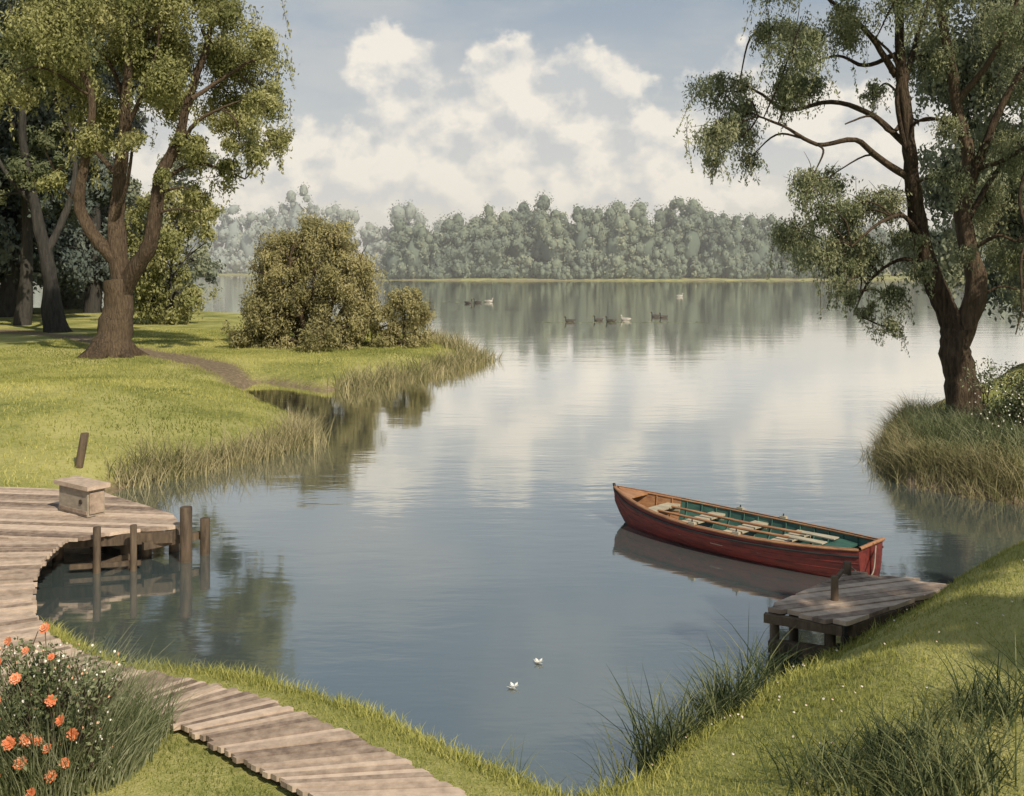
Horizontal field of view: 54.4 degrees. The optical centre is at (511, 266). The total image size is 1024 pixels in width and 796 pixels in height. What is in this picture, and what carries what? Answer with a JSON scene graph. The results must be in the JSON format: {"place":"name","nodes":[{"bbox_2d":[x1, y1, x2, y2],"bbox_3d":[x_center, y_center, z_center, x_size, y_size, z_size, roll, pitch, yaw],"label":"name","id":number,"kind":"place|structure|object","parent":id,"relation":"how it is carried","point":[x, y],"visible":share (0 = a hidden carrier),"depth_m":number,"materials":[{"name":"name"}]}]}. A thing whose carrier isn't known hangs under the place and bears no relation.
{"place":"outdoors","nodes":[
{"label":"outdoors","id":0,"kind":"place"},
{"bbox_2d":[0,275,1023,795],"bbox_3d":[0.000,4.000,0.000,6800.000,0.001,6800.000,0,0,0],"label":"water","id":1,"kind":"structure","parent":0,"point":[450,555],"depth_m":16.12,"materials":[{"name":"liquid"}]},
{"bbox_2d":[563,316,574,321],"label":"duck","id":2,"kind":"object","parent":1,"relation":"on","point":[569,320],"visible":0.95,"depth_m":71.70},
{"bbox_2d":[592,315,603,320],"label":"duck","id":3,"kind":"object","parent":1,"relation":"on","point":[598,319],"visible":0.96,"depth_m":73.30},
{"bbox_2d":[605,316,616,321],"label":"duck","id":4,"kind":"object","parent":1,"relation":"on","point":[610,320],"visible":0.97,"depth_m":71.94},
{"bbox_2d":[421,281,808,322],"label":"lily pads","id":5,"kind":"object","parent":1,"relation":"on","point":[631,322],"visible":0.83,"depth_m":262.45,"materials":[{"name":"green plant"}]},
{"bbox_2d":[620,315,630,320],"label":"duck","id":6,"kind":"object","parent":1,"relation":"on","point":[625,319],"visible":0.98,"depth_m":73.56},
{"bbox_2d":[613,483,884,576],"bbox_3d":[3.119,3.782,14.272,1.292,0.695,4.356,0,0,-44],"label":"rowing boat","id":7,"kind":"object","parent":1,"relation":"on","point":[781,541],"visible":0.94,"depth_m":13.88,"materials":[{"name":"brown wood"}]},
{"bbox_2d":[0,271,1023,795],"bbox_3d":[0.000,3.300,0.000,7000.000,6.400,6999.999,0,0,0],"label":"ground","id":8,"kind":"structure","parent":0,"point":[80,321],"depth_m":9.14,"materials":[{"name":"green plant"}]},
{"bbox_2d":[0,205,8,285],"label":"woodland tree","id":9,"kind":"object","parent":8,"relation":"on","point":[2,277],"visible":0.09,"depth_m":75.00,"materials":[{"name":"green plant"}]},
{"bbox_2d":[0,94,103,226],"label":"woodland tree","id":10,"kind":"object","parent":8,"relation":"on","point":[7,211],"visible":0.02,"depth_m":83.58,"materials":[{"name":"green plant"}]},
{"bbox_2d":[0,0,115,332],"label":"meadow tree","id":11,"kind":"object","parent":8,"relation":"on","point":[53,316],"visible":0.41,"depth_m":53.70,"materials":[{"name":"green plant"}]},
{"bbox_2d":[0,0,132,325],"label":"woodland tree","id":12,"kind":"object","parent":8,"relation":"on","point":[52,209],"visible":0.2,"depth_m":59.64,"materials":[{"name":"green plant"}]},
{"bbox_2d":[0,3,135,316],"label":"woodland tree","id":13,"kind":"object","parent":8,"relation":"on","point":[73,269],"visible":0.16,"depth_m":69.70,"materials":[{"name":"green plant"}]},
{"bbox_2d":[75,432,88,468],"bbox_3d":[-7.881,3.460,18.202,0.286,0.834,0.152,0,0,0],"label":"mooring post","id":14,"kind":"object","parent":8,"relation":"on","point":[81,451],"visible":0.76,"depth_m":18.14,"materials":[{"name":"brown wood"}]},
{"bbox_2d":[11,11,163,312],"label":"woodland tree","id":15,"kind":"object","parent":8,"relation":"on","point":[94,290],"visible":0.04,"depth_m":75.46,"materials":[{"name":"green plant"}]},
{"bbox_2d":[36,157,140,308],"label":"woodland tree","id":16,"kind":"object","parent":8,"relation":"on","point":[70,299],"visible":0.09,"depth_m":82.14,"materials":[{"name":"green plant"}]},
{"bbox_2d":[0,616,213,795],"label":"flower bush","id":17,"kind":"object","parent":8,"relation":"on","point":[85,740],"visible":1,"depth_m":7.16,"materials":[{"name":"green plant"}]},
{"bbox_2d":[0,0,299,358],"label":"spreading tree","id":18,"kind":"object","parent":8,"relation":"on","point":[162,73],"visible":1,"depth_m":38.54,"materials":[{"name":"green plant"}]},
{"bbox_2d":[101,149,225,304],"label":"woodland tree","id":19,"kind":"object","parent":8,"relation":"on","point":[203,265],"visible":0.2,"depth_m":80.44,"materials":[{"name":"green plant"}]},
{"bbox_2d":[124,180,222,324],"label":"young willow","id":20,"kind":"object","parent":8,"relation":"on","point":[151,286],"visible":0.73,"depth_m":60.35,"materials":[{"name":"green plant"}]},
{"bbox_2d":[99,402,337,488],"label":"shore reeds","id":21,"kind":"object","parent":8,"relation":"on","point":[296,435],"visible":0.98,"depth_m":19.76,"materials":[{"name":"green plant"}]},
{"bbox_2d":[0,487,466,795],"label":"wooden boardwalk","id":22,"kind":"structure","parent":8,"relation":"on","point":[300,753],"depth_m":8.61,"materials":[{"name":"brown wood"}]},
{"bbox_2d":[54,475,110,517],"bbox_3d":[-6.200,3.317,14.350,0.860,0.445,0.360,0,0,36],"label":"wooden box","id":23,"kind":"object","parent":22,"relation":"on","point":[82,496],"visible":1,"depth_m":14.20,"materials":[{"name":"brown wood"}]},
{"bbox_2d":[0,328,466,487],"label":"meadow grass","id":24,"kind":"structure","parent":8,"relation":"on","point":[40,380],"depth_m":30.98,"materials":[{"name":"green plant"}]},
{"bbox_2d":[230,655,376,705],"bbox_3d":[-2.046,3.886,9.234,1.879,0.411,0.493,0,0,27],"label":"sedge clump","id":25,"kind":"object","parent":8,"relation":"on","point":[295,680],"visible":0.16,"depth_m":9.25,"materials":[{"name":"green plant"}]},
{"bbox_2d":[220,206,394,352],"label":"round willow bush","id":26,"kind":"object","parent":8,"relation":"on","point":[273,315],"visible":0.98,"depth_m":42.99,"materials":[{"name":"green plant"}]},
{"bbox_2d":[367,286,436,348],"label":"willow shrub","id":27,"kind":"object","parent":8,"relation":"on","point":[401,302],"visible":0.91,"depth_m":43.57,"materials":[{"name":"green plant"}]},
{"bbox_2d":[321,339,502,390],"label":"shore reeds","id":28,"kind":"object","parent":8,"relation":"on","point":[464,360],"visible":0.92,"depth_m":35.92,"materials":[{"name":"green plant"}]},
{"bbox_2d":[419,327,495,355],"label":"shore reeds","id":29,"kind":"object","parent":8,"relation":"on","point":[442,341],"visible":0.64,"depth_m":45.17,"materials":[{"name":"green plant"}]},
{"bbox_2d":[35,182,951,273],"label":"remote tree line","id":30,"kind":"object","parent":8,"relation":"on","point":[236,255],"visible":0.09,"depth_m":462.33,"materials":[{"name":"green plant"}]},
{"bbox_2d":[435,730,609,795],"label":"sedge clump","id":31,"kind":"object","parent":8,"relation":"on","point":[513,772],"visible":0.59,"depth_m":7.70,"materials":[{"name":"green plant"}]},
{"bbox_2d":[554,727,695,790],"bbox_3d":[0.900,3.824,7.613,1.133,0.589,1.152,0,0,11],"label":"sedge clump","id":32,"kind":"object","parent":8,"relation":"on","point":[616,776],"visible":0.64,"depth_m":7.61,"materials":[{"name":"green plant"}]},
{"bbox_2d":[380,190,995,279],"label":"distant trees","id":33,"kind":"object","parent":8,"relation":"on","point":[694,239],"visible":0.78,"depth_m":286.70,"materials":[{"name":"green plant"}]},
{"bbox_2d":[567,609,856,777],"bbox_3d":[1.654,3.621,8.552,3.247,1.058,1.845,0,0,-44],"label":"sedge clump","id":34,"kind":"object","parent":8,"relation":"on","point":[724,698],"visible":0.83,"depth_m":8.39,"materials":[{"name":"green plant"}]},
{"bbox_2d":[743,635,819,677],"bbox_3d":[2.667,3.920,9.955,1.148,0.461,0.818,0,0,-30],"label":"sedge clump","id":35,"kind":"object","parent":8,"relation":"on","point":[775,665],"visible":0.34,"depth_m":9.88,"materials":[{"name":"green plant"}]},
{"bbox_2d":[651,559,1023,786],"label":"daisies","id":36,"kind":"object","parent":8,"relation":"on","point":[861,685],"visible":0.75,"depth_m":8.09,"materials":[{"name":"white plant"}]},
{"bbox_2d":[673,0,1023,424],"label":"lakeside tree","id":37,"kind":"object","parent":8,"relation":"on","point":[793,86],"visible":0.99,"depth_m":20.78,"materials":[{"name":"green plant"}]},
{"bbox_2d":[764,561,946,659],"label":"wooden jetty","id":38,"kind":"object","parent":8,"relation":"on","point":[856,602],"visible":0.77,"depth_m":10.44,"materials":[{"name":"grey wood"}]},
{"bbox_2d":[851,546,876,574],"bbox_3d":[4.293,3.626,12.111,0.074,0.390,1.482,0,0,32],"label":"mooring rope","id":39,"kind":"object","parent":38,"relation":"attached to","point":[874,562],"visible":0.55,"depth_m":12.52,"materials":[{"name":"beige fabric"}]},
{"bbox_2d":[703,634,1023,795],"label":"sedge clump","id":40,"kind":"object","parent":8,"relation":"on","point":[951,777],"visible":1,"depth_m":6.56,"materials":[{"name":"green plant"}]},
{"bbox_2d":[854,389,1023,507],"bbox_3d":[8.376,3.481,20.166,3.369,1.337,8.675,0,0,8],"label":"bank grass","id":41,"kind":"structure","parent":8,"relation":"on","point":[897,449],"depth_m":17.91,"materials":[{"name":"green plant"}]},
{"bbox_2d":[889,0,1023,330],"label":"hazy willow","id":42,"kind":"object","parent":8,"relation":"on","point":[944,239],"visible":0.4,"depth_m":33.64,"materials":[{"name":"green plant"}]},
{"bbox_2d":[931,4,1023,327],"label":"hazy willow","id":43,"kind":"object","parent":8,"relation":"on","point":[993,292],"visible":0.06,"depth_m":43.79,"materials":[{"name":"green plant"}]},
{"bbox_2d":[958,354,1023,457],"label":"flowering shrub","id":44,"kind":"object","parent":8,"relation":"on","point":[1017,404],"visible":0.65,"depth_m":19.05,"materials":[{"name":"green plant"}]},
{"bbox_2d":[1015,97,1023,334],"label":"overhanging tree","id":45,"kind":"object","parent":8,"relation":"on","point":[1020,207],"visible":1,"depth_m":18.35,"materials":[{"name":"green plant"}]},
{"bbox_2d":[74,0,1023,257],"label":"sky","id":46,"kind":"structure","parent":0,"point":[445,107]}
]}

